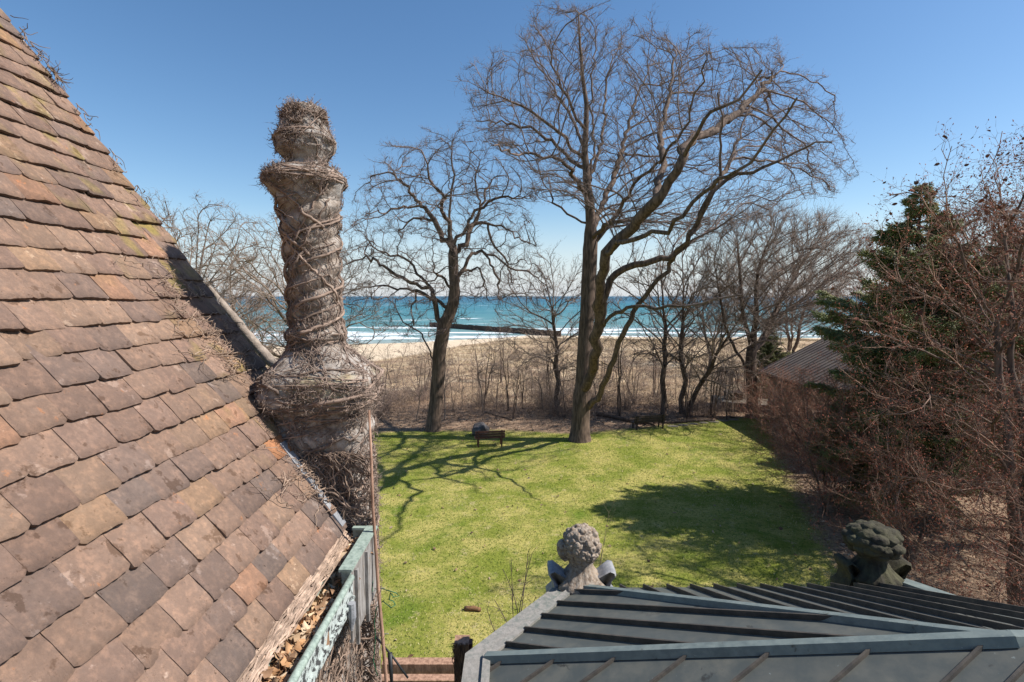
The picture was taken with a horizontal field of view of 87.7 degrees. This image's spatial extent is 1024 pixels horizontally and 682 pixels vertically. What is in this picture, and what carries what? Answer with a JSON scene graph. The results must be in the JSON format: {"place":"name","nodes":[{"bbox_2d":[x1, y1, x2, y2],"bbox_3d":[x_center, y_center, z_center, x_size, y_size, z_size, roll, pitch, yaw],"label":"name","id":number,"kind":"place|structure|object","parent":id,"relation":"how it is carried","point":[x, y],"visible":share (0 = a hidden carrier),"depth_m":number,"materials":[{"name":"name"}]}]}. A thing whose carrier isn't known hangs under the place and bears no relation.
{"place":"outdoors","nodes":[
{"label":"outdoors","id":0,"kind":"place"},
{"bbox_2d":[0,0,1023,295],"label":"sky","id":1,"kind":"structure","parent":0,"point":[185,93],"materials":[{"name":"blue"}]},
{"bbox_2d":[224,296,876,344],"bbox_3d":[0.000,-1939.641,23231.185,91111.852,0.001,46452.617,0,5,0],"label":"lake","id":2,"kind":"structure","parent":0,"point":[484,314],"depth_m":266.59,"materials":[{"name":"liquid"}]},
{"bbox_2d":[429,322,560,336],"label":"breakwater","id":3,"kind":"object","parent":2,"relation":"in","point":[472,327],"visible":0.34,"depth_m":169.09,"materials":[{"name":"stone"}]},
{"bbox_2d":[373,417,837,656],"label":"lawn grass","id":4,"kind":"structure","parent":0,"point":[627,472],"depth_m":20.90,"materials":[{"name":"plant"}]},
{"bbox_2d":[266,335,1018,663],"bbox_3d":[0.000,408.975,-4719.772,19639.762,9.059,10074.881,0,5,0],"label":"ground","id":5,"kind":"structure","parent":0,"point":[446,647],"depth_m":20.11,"materials":[{"name":"green plant"}]},
{"bbox_2d":[135,188,280,331],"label":"bare tree","id":6,"kind":"object","parent":5,"relation":"on","point":[174,227],"visible":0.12,"depth_m":34.19,"materials":[{"name":"brown plant"}]},
{"bbox_2d":[192,247,286,366],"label":"bare tree","id":7,"kind":"object","parent":5,"relation":"on","point":[230,271],"visible":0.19,"depth_m":40.09,"materials":[{"name":"brown plant"}]},
{"bbox_2d":[221,279,285,353],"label":"bare tree","id":8,"kind":"object","parent":5,"relation":"on","point":[260,319],"visible":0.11,"depth_m":52.29,"materials":[{"name":"brown plant"}]},
{"bbox_2d":[178,207,396,365],"bbox_3d":[-11.370,-0.219,25.863,11.482,12.776,12.305,-3,6,-36],"label":"bare tree","id":9,"kind":"object","parent":5,"relation":"on","point":[274,301],"visible":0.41,"depth_m":25.38,"materials":[{"name":"grey plant"}]},
{"bbox_2d":[368,410,388,681],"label":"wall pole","id":10,"kind":"object","parent":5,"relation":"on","point":[378,588],"depth_m":3.51,"materials":[{"name":"metal"}]},
{"bbox_2d":[372,393,405,419],"bbox_3d":[-8.928,4.296,34.827,3.460,2.905,4.485,3,6,35],"label":"bare shrub","id":11,"kind":"object","parent":5,"relation":"on","point":[384,410],"visible":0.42,"depth_m":35.12,"materials":[{"name":"brown plant"}]},
{"bbox_2d":[377,339,410,403],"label":"sapling","id":12,"kind":"object","parent":5,"relation":"on","point":[387,366],"visible":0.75,"depth_m":38.95,"materials":[{"name":"brown plant"}]},
{"bbox_2d":[383,357,414,382],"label":"bare shrub","id":13,"kind":"object","parent":5,"relation":"on","point":[397,380],"visible":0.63,"depth_m":57.72,"materials":[{"name":"brown plant"}]},
{"bbox_2d":[384,369,414,403],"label":"bare shrub","id":14,"kind":"object","parent":5,"relation":"on","point":[398,389],"visible":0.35,"depth_m":44.40,"materials":[{"name":"brown plant"}]},
{"bbox_2d":[387,374,426,404],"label":"bare shrub","id":15,"kind":"object","parent":5,"relation":"on","point":[401,393],"visible":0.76,"depth_m":42.46,"materials":[{"name":"brown plant"}]},
{"bbox_2d":[396,373,429,400],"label":"bare shrub","id":16,"kind":"object","parent":5,"relation":"on","point":[417,388],"visible":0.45,"depth_m":45.39,"materials":[{"name":"brown plant"}]},
{"bbox_2d":[378,657,453,681],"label":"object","id":17,"kind":"object","parent":5,"relation":"on","point":[428,669],"visible":0.5,"depth_m":11.39,"materials":[{"name":"brick"}]},
{"bbox_2d":[406,342,429,390],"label":"sapling","id":18,"kind":"object","parent":5,"relation":"on","point":[420,363],"visible":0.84,"depth_m":49.85,"materials":[{"name":"brown plant"}]},
{"bbox_2d":[408,366,429,420],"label":"sapling","id":19,"kind":"object","parent":5,"relation":"on","point":[418,392],"visible":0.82,"depth_m":34.51,"materials":[{"name":"brown plant"}]},
{"bbox_2d":[412,327,449,390],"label":"sapling","id":20,"kind":"object","parent":5,"relation":"on","point":[427,358],"visible":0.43,"depth_m":51.63,"materials":[{"name":"brown plant"}]},
{"bbox_2d":[424,342,468,418],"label":"sapling","id":21,"kind":"object","parent":5,"relation":"on","point":[445,385],"visible":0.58,"depth_m":35.57,"materials":[{"name":"brown plant"}]},
{"bbox_2d":[340,117,561,431],"bbox_3d":[-4.171,-3.893,31.595,14.831,19.021,14.053,0,5,0],"label":"bare oak tree","id":22,"kind":"object","parent":5,"relation":"on","point":[445,321],"visible":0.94,"depth_m":31.26,"materials":[{"name":"brown plant"}]},
{"bbox_2d":[444,367,467,411],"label":"sapling","id":23,"kind":"object","parent":5,"relation":"on","point":[451,388],"visible":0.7,"depth_m":37.66,"materials":[{"name":"brown plant"}]},
{"bbox_2d":[452,635,472,681],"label":"brown post","id":24,"kind":"object","parent":5,"relation":"on","point":[462,645],"visible":0.75,"depth_m":8.32,"materials":[{"name":"brown wood"}]},
{"bbox_2d":[464,606,480,611],"bbox_3d":[-1.020,6.913,13.771,0.442,0.143,0.132,1,5,7],"label":"fallen log","id":25,"kind":"object","parent":5,"relation":"on","point":[472,608],"visible":1,"depth_m":13.73,"materials":[{"name":"wood"}]},
{"bbox_2d":[460,378,498,406],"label":"bare shrub","id":26,"kind":"object","parent":5,"relation":"on","point":[470,397],"visible":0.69,"depth_m":40.89,"materials":[{"name":"brown plant"}]},
{"bbox_2d":[463,328,496,394],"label":"sapling","id":27,"kind":"object","parent":5,"relation":"on","point":[477,366],"visible":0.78,"depth_m":46.88,"materials":[{"name":"brown plant"}]},
{"bbox_2d":[472,422,489,435],"bbox_3d":[-1.823,5.148,31.113,1.052,0.823,0.869,0,5,0],"label":"boulder","id":28,"kind":"object","parent":5,"relation":"on","point":[480,426],"visible":0.64,"depth_m":30.87,"materials":[{"name":"stone"}]},
{"bbox_2d":[457,329,506,416],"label":"sapling","id":29,"kind":"object","parent":5,"relation":"on","point":[479,374],"visible":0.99,"depth_m":35.24,"materials":[{"name":"brown plant"}]},
{"bbox_2d":[474,430,504,446],"bbox_3d":[-1.209,5.260,28.963,1.620,0.979,0.680,-1,5,-9],"label":"park bench","id":30,"kind":"object","parent":5,"relation":"on","point":[500,434],"visible":1,"depth_m":28.72,"materials":[{"name":"brown wood"}]},
{"bbox_2d":[466,320,514,409],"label":"sapling","id":31,"kind":"object","parent":5,"relation":"on","point":[486,386],"visible":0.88,"depth_m":38.77,"materials":[{"name":"brown plant"}]},
{"bbox_2d":[482,350,510,405],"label":"sapling","id":32,"kind":"object","parent":5,"relation":"on","point":[497,378],"visible":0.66,"depth_m":39.26,"materials":[{"name":"brown plant"}]},
{"bbox_2d":[479,376,520,408],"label":"bare shrub","id":33,"kind":"object","parent":5,"relation":"on","point":[493,400],"visible":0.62,"depth_m":40.92,"materials":[{"name":"brown plant"}]},
{"bbox_2d":[486,313,518,382],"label":"sapling","id":34,"kind":"object","parent":5,"relation":"on","point":[500,345],"visible":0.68,"depth_m":58.20,"materials":[{"name":"brown plant"}]},
{"bbox_2d":[483,326,526,410],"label":"sapling","id":35,"kind":"object","parent":5,"relation":"on","point":[507,395],"visible":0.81,"depth_m":38.06,"materials":[{"name":"brown plant"}]},
{"bbox_2d":[0,8,1023,681],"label":"house","id":36,"kind":"structure","parent":5,"relation":"on","point":[150,530],"depth_m":3.03,"materials":[{"name":"ceramic"}]},
{"bbox_2d":[10,15,391,681],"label":"climbing vine","id":37,"kind":"object","parent":36,"relation":"attached to","point":[304,597],"visible":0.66,"depth_m":3.64,"materials":[{"name":"brown plant"}]},
{"bbox_2d":[258,537,373,681],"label":"dead leaves","id":38,"kind":"object","parent":36,"relation":"on","point":[281,668],"visible":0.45,"depth_m":2.65,"materials":[{"name":"brown plant"}]},
{"bbox_2d":[372,584,398,675],"bbox_3d":[-0.845,1.919,3.575,0.184,0.684,0.116,-1,5,-12],"label":"green wire","id":39,"kind":"object","parent":36,"relation":"attached to","point":[374,620],"visible":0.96,"depth_m":3.55,"materials":[{"name":"green"}]},
{"bbox_2d":[376,636,408,681],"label":"support bracket","id":40,"kind":"object","parent":36,"relation":"attached to","point":[391,657],"visible":0.81,"depth_m":3.62,"materials":[{"name":"black"}]},
{"bbox_2d":[546,523,615,594],"bbox_3d":[1.035,3.460,8.007,1.040,1.464,0.820,0,5,0],"label":"stone finial","id":41,"kind":"object","parent":36,"relation":"attached to","point":[579,546],"visible":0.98,"depth_m":7.83,"materials":[{"name":"stone"}]},
{"bbox_2d":[831,519,911,586],"bbox_3d":[5.524,3.464,8.194,1.040,1.385,0.827,0,5,0],"label":"stone finial","id":42,"kind":"object","parent":36,"relation":"on","point":[878,548],"visible":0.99,"depth_m":8.01,"materials":[{"name":"stone"}]},
{"bbox_2d":[486,544,539,630],"bbox_3d":[0.009,4.433,9.006,1.040,2.134,0.698,-2,5,-26],"label":"young shrub","id":43,"kind":"object","parent":5,"relation":"on","point":[511,567],"visible":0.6,"depth_m":8.98,"materials":[{"name":"brown plant"}]},
{"bbox_2d":[501,359,527,413],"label":"sapling","id":44,"kind":"object","parent":5,"relation":"on","point":[514,386],"visible":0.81,"depth_m":37.44,"materials":[{"name":"brown plant"}]},
{"bbox_2d":[498,350,533,418],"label":"sapling","id":45,"kind":"object","parent":5,"relation":"on","point":[515,395],"visible":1,"depth_m":35.26,"materials":[{"name":"brown plant"}]},
{"bbox_2d":[499,359,544,405],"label":"sapling","id":46,"kind":"object","parent":5,"relation":"on","point":[524,379],"visible":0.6,"depth_m":41.21,"materials":[{"name":"brown plant"}]},
{"bbox_2d":[509,351,542,408],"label":"sapling","id":47,"kind":"object","parent":5,"relation":"on","point":[521,392],"visible":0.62,"depth_m":39.22,"materials":[{"name":"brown wood"}]},
{"bbox_2d":[521,343,559,412],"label":"sapling","id":48,"kind":"object","parent":5,"relation":"on","point":[538,378],"visible":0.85,"depth_m":36.69,"materials":[{"name":"brown plant"}]},
{"bbox_2d":[512,373,569,408],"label":"bare shrub","id":49,"kind":"object","parent":5,"relation":"on","point":[539,393],"visible":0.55,"depth_m":40.09,"materials":[{"name":"brown plant"}]},
{"bbox_2d":[517,370,573,406],"bbox_3d":[3.186,3.805,39.682,5.741,4.008,5.832,3,5,29],"label":"bare shrub","id":50,"kind":"object","parent":5,"relation":"on","point":[548,398],"visible":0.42,"depth_m":39.71,"materials":[{"name":"brown plant"}]},
{"bbox_2d":[522,317,573,394],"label":"sapling","id":51,"kind":"object","parent":5,"relation":"on","point":[548,364],"visible":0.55,"depth_m":41.97,"materials":[{"name":"brown plant"}]},
{"bbox_2d":[531,373,566,416],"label":"sapling","id":52,"kind":"object","parent":5,"relation":"on","point":[549,386],"visible":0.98,"depth_m":35.45,"materials":[{"name":"brown plant"}]},
{"bbox_2d":[490,238,615,412],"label":"bare tree","id":53,"kind":"object","parent":5,"relation":"on","point":[554,314],"visible":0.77,"depth_m":36.97,"materials":[{"name":"brown plant"}]},
{"bbox_2d":[543,354,574,414],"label":"sapling","id":54,"kind":"object","parent":5,"relation":"on","point":[559,381],"visible":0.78,"depth_m":36.47,"materials":[{"name":"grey plant"}]},
{"bbox_2d":[541,328,576,408],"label":"sapling","id":55,"kind":"object","parent":5,"relation":"on","point":[561,370],"visible":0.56,"depth_m":38.33,"materials":[{"name":"brown plant"}]},
{"bbox_2d":[374,363,746,418],"bbox_3d":[21.963,3.886,52.336,69.697,3.356,35.712,0,5,0],"label":"underbrush","id":56,"kind":"object","parent":5,"relation":"on","point":[534,408],"visible":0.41,"depth_m":38.85,"materials":[{"name":"brown plant"}]},
{"bbox_2d":[538,389,590,418],"bbox_3d":[3.450,4.368,35.823,3.616,2.485,3.559,0,5,5],"label":"bare shrub","id":57,"kind":"object","parent":5,"relation":"on","point":[561,412],"visible":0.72,"depth_m":35.97,"materials":[{"name":"brown plant"}]},
{"bbox_2d":[376,337,819,400],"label":"dune grass","id":58,"kind":"structure","parent":5,"relation":"on","point":[569,349],"depth_m":88.39,"materials":[{"name":"plant"}]},
{"bbox_2d":[602,329,631,386],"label":"sapling","id":59,"kind":"object","parent":5,"relation":"on","point":[617,362],"visible":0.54,"depth_m":44.46,"materials":[{"name":"grey plant"}]},
{"bbox_2d":[603,349,634,404],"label":"sapling","id":60,"kind":"object","parent":5,"relation":"on","point":[622,371],"visible":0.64,"depth_m":42.47,"materials":[{"name":"grey plant"}]},
{"bbox_2d":[598,303,651,416],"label":"sapling","id":61,"kind":"object","parent":5,"relation":"on","point":[618,390],"visible":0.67,"depth_m":35.22,"materials":[{"name":"brown plant"}]},
{"bbox_2d":[605,375,648,409],"bbox_3d":[8.559,3.913,39.557,5.129,3.525,5.049,2,5,20],"label":"bare shrub","id":62,"kind":"object","parent":5,"relation":"on","point":[627,401],"visible":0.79,"depth_m":39.20,"materials":[{"name":"brown plant"}]},
{"bbox_2d":[624,351,648,392],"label":"sapling","id":63,"kind":"object","parent":5,"relation":"on","point":[632,372],"visible":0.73,"depth_m":44.96,"materials":[{"name":"grey plant"}]},
{"bbox_2d":[627,347,657,400],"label":"sapling","id":64,"kind":"object","parent":5,"relation":"on","point":[642,370],"visible":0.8,"depth_m":45.06,"materials":[{"name":"grey plant"}]},
{"bbox_2d":[630,414,665,429],"bbox_3d":[8.347,4.950,32.651,2.100,0.979,0.680,-1,5,-14],"label":"park bench","id":65,"kind":"object","parent":5,"relation":"on","point":[647,419],"visible":0.95,"depth_m":32.43,"materials":[{"name":"brown wood"}]},
{"bbox_2d":[632,383,671,404],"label":"bare shrub","id":66,"kind":"object","parent":5,"relation":"on","point":[652,392],"visible":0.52,"depth_m":42.44,"materials":[{"name":"brown plant"}]},
{"bbox_2d":[449,0,862,442],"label":"bare oak tree","id":67,"kind":"object","parent":5,"relation":"on","point":[595,292],"visible":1,"depth_m":26.15,"materials":[{"name":"brown plant"}]},
{"bbox_2d":[638,322,675,395],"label":"sapling","id":68,"kind":"object","parent":5,"relation":"on","point":[654,358],"visible":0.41,"depth_m":48.02,"materials":[{"name":"brown plant"}]},
{"bbox_2d":[633,375,684,407],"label":"bare shrub","id":69,"kind":"object","parent":5,"relation":"on","point":[659,398],"visible":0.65,"depth_m":40.65,"materials":[{"name":"brown plant"}]},
{"bbox_2d":[606,220,726,414],"bbox_3d":[10.423,-1.957,36.979,8.905,14.728,8.694,1,-1,10],"label":"bare tree","id":70,"kind":"object","parent":5,"relation":"on","point":[663,374],"visible":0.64,"depth_m":36.73,"materials":[{"name":"brown plant"}]},
{"bbox_2d":[640,419,714,423],"bbox_3d":[10.658,5.198,34.241,5.214,0.188,0.350,-1,5,-12],"label":"fallen log","id":71,"kind":"object","parent":5,"relation":"on","point":[694,420],"visible":0.84,"depth_m":34.28,"materials":[{"name":"brown wood"}]},
{"bbox_2d":[623,225,745,413],"bbox_3d":[11.727,-1.682,36.654,8.394,14.220,8.598,-2,5,3],"label":"bare tree","id":72,"kind":"object","parent":5,"relation":"on","point":[683,334],"visible":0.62,"depth_m":36.35,"materials":[{"name":"grey plant"}]},
{"bbox_2d":[672,402,700,416],"bbox_3d":[11.824,4.497,36.036,2.388,2.005,3.095,-2,5,-22],"label":"bare shrub","id":73,"kind":"object","parent":5,"relation":"on","point":[690,411],"visible":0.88,"depth_m":35.88,"materials":[{"name":"brown plant"}]},
{"bbox_2d":[665,337,709,419],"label":"sapling","id":74,"kind":"object","parent":5,"relation":"on","point":[686,394],"visible":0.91,"depth_m":35.15,"materials":[{"name":"brown plant"}]},
{"bbox_2d":[374,392,1006,656],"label":"leaf litter","id":75,"kind":"object","parent":5,"relation":"on","point":[780,528],"visible":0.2,"depth_m":32.54,"materials":[{"name":"plant"}]},
{"bbox_2d":[594,412,653,424],"bbox_3d":[7.242,5.128,34.991,0.393,0.333,4.566,-4,7,-43],"label":"fallen log","id":76,"kind":"object","parent":75,"relation":"on","point":[618,417],"visible":0.75,"depth_m":35.17,"materials":[{"name":"brown wood"}]},
{"bbox_2d":[675,360,707,416],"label":"sapling","id":77,"kind":"object","parent":5,"relation":"on","point":[691,389],"visible":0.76,"depth_m":35.60,"materials":[{"name":"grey plant"}]},
{"bbox_2d":[670,278,752,360],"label":"bare tree","id":78,"kind":"object","parent":5,"relation":"on","point":[708,314],"visible":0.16,"depth_m":74.99,"materials":[{"name":"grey plant"}]},
{"bbox_2d":[681,392,741,418],"bbox_3d":[13.487,4.276,36.095,4.247,2.751,3.277,-2,5,-18],"label":"bare shrub","id":79,"kind":"object","parent":5,"relation":"on","point":[711,412],"visible":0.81,"depth_m":36.15,"materials":[{"name":"brown plant"}]},
{"bbox_2d":[692,336,734,415],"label":"sapling","id":80,"kind":"object","parent":5,"relation":"on","point":[711,383],"visible":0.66,"depth_m":35.91,"materials":[{"name":"brown plant"}]},
{"bbox_2d":[702,341,746,417],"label":"sapling","id":81,"kind":"object","parent":5,"relation":"on","point":[725,383],"visible":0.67,"depth_m":35.43,"materials":[{"name":"brown plant"}]},
{"bbox_2d":[708,355,745,419],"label":"sapling","id":82,"kind":"object","parent":5,"relation":"on","point":[730,388],"visible":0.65,"depth_m":35.20,"materials":[{"name":"brown plant"}]},
{"bbox_2d":[716,400,746,417],"bbox_3d":[14.826,4.539,35.932,2.974,1.926,2.294,-4,6,-41],"label":"bare shrub","id":83,"kind":"object","parent":5,"relation":"on","point":[734,412],"visible":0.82,"depth_m":35.78,"materials":[{"name":"brown plant"}]},
{"bbox_2d":[663,248,803,412],"bbox_3d":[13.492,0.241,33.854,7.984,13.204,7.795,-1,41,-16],"label":"bare tree","id":84,"kind":"object","parent":5,"relation":"on","point":[721,345],"visible":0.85,"depth_m":33.08,"materials":[{"name":"grey plant"}]},
{"bbox_2d":[714,333,761,404],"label":"sapling","id":85,"kind":"object","parent":5,"relation":"on","point":[732,371],"visible":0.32,"depth_m":37.65,"materials":[{"name":"brown plant"}]},
{"bbox_2d":[711,395,767,413],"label":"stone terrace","id":86,"kind":"structure","parent":5,"relation":"on","point":[729,402],"depth_m":38.41,"materials":[{"name":"stone"}]},
{"bbox_2d":[723,391,742,399],"bbox_3d":[16.569,4.067,39.949,1.240,0.560,0.940,0,5,0],"label":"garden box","id":87,"kind":"object","parent":86,"relation":"on","point":[731,395],"visible":0.57,"depth_m":39.56,"materials":[{"name":"brown wood"}]},
{"bbox_2d":[745,328,791,398],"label":"spruce tree","id":88,"kind":"object","parent":5,"relation":"on","point":[769,347],"visible":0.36,"depth_m":40.70,"materials":[{"name":"green wood"}]},
{"bbox_2d":[731,363,808,433],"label":"budding tree","id":89,"kind":"object","parent":5,"relation":"on","point":[753,393],"visible":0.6,"depth_m":31.49,"materials":[{"name":"brown plant"}]},
{"bbox_2d":[680,195,879,418],"bbox_3d":[17.952,-2.490,35.407,15.475,15.640,13.652,0,5,0],"label":"bare maple tree","id":90,"kind":"object","parent":5,"relation":"on","point":[773,244],"visible":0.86,"depth_m":33.65,"materials":[{"name":"brown plant"}]},
{"bbox_2d":[735,252,857,353],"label":"bare tree","id":91,"kind":"object","parent":5,"relation":"on","point":[798,338],"visible":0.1,"depth_m":61.44,"materials":[{"name":"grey plant"}]},
{"bbox_2d":[745,360,849,450],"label":"budding tree","id":92,"kind":"object","parent":5,"relation":"on","point":[759,383],"visible":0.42,"depth_m":28.11,"materials":[{"name":"brown plant"}]},
{"bbox_2d":[768,381,856,474],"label":"budding tree","id":93,"kind":"object","parent":5,"relation":"on","point":[806,421],"visible":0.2,"depth_m":24.77,"materials":[{"name":"brown plant"}]},
{"bbox_2d":[737,353,917,511],"bbox_3d":[12.614,3.558,20.974,6.273,6.140,6.569,-3,6,-36],"label":"budding tree","id":94,"kind":"object","parent":5,"relation":"on","point":[777,444],"visible":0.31,"depth_m":20.89,"materials":[{"name":"brown plant"}]},
{"bbox_2d":[742,366,921,520],"bbox_3d":[11.593,3.727,19.593,6.120,5.991,6.409,3,6,35],"label":"budding tree","id":95,"kind":"object","parent":5,"relation":"on","point":[826,508],"visible":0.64,"depth_m":19.36,"materials":[{"name":"brown plant"}]},
{"bbox_2d":[805,246,887,339],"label":"bare tree","id":96,"kind":"object","parent":5,"relation":"on","point":[847,295],"visible":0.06,"depth_m":50.93,"materials":[{"name":"brown plant"}]},
{"bbox_2d":[758,338,1023,479],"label":"hut","id":97,"kind":"object","parent":5,"relation":"on","point":[802,356],"visible":0.11,"depth_m":32.44,"materials":[{"name":"brown wood"}]},
{"bbox_2d":[780,332,1023,585],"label":"budding tree","id":98,"kind":"object","parent":5,"relation":"on","point":[922,535],"visible":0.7,"depth_m":15.74,"materials":[{"name":"brown plant"}]},
{"bbox_2d":[803,182,1023,526],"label":"spruce tree","id":99,"kind":"object","parent":5,"relation":"on","point":[829,333],"visible":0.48,"depth_m":18.18,"materials":[{"name":"plant"}]},
{"bbox_2d":[811,116,1023,605],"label":"budding tree","id":100,"kind":"object","parent":5,"relation":"on","point":[1015,323],"visible":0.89,"depth_m":13.36,"materials":[{"name":"brown plant"}]},
{"bbox_2d":[843,190,1022,301],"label":"bare tree","id":101,"kind":"object","parent":5,"relation":"on","point":[963,212],"visible":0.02,"depth_m":44.99,"materials":[{"name":"brown plant"}]},
{"bbox_2d":[865,373,1023,606],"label":"budding tree","id":102,"kind":"object","parent":5,"relation":"on","point":[976,517],"visible":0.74,"depth_m":11.86,"materials":[{"name":"brown plant"}]},
{"bbox_2d":[868,144,1023,503],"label":"budding tree","id":103,"kind":"object","parent":5,"relation":"on","point":[996,292],"visible":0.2,"depth_m":16.87,"materials":[{"name":"brown plant"}]},
{"bbox_2d":[871,128,1023,514],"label":"budding tree","id":104,"kind":"object","parent":5,"relation":"on","point":[1018,298],"visible":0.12,"depth_m":17.57,"materials":[{"name":"brown plant"}]},
{"bbox_2d":[912,195,1023,287],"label":"bare tree","id":105,"kind":"object","parent":5,"relation":"on","point":[996,244],"visible":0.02,"depth_m":37.82,"materials":[{"name":"brown plant"}]},
{"bbox_2d":[962,231,1023,471],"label":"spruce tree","id":106,"kind":"object","parent":5,"relation":"on","point":[989,247],"visible":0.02,"depth_m":23.99,"materials":[{"name":"green wood"}]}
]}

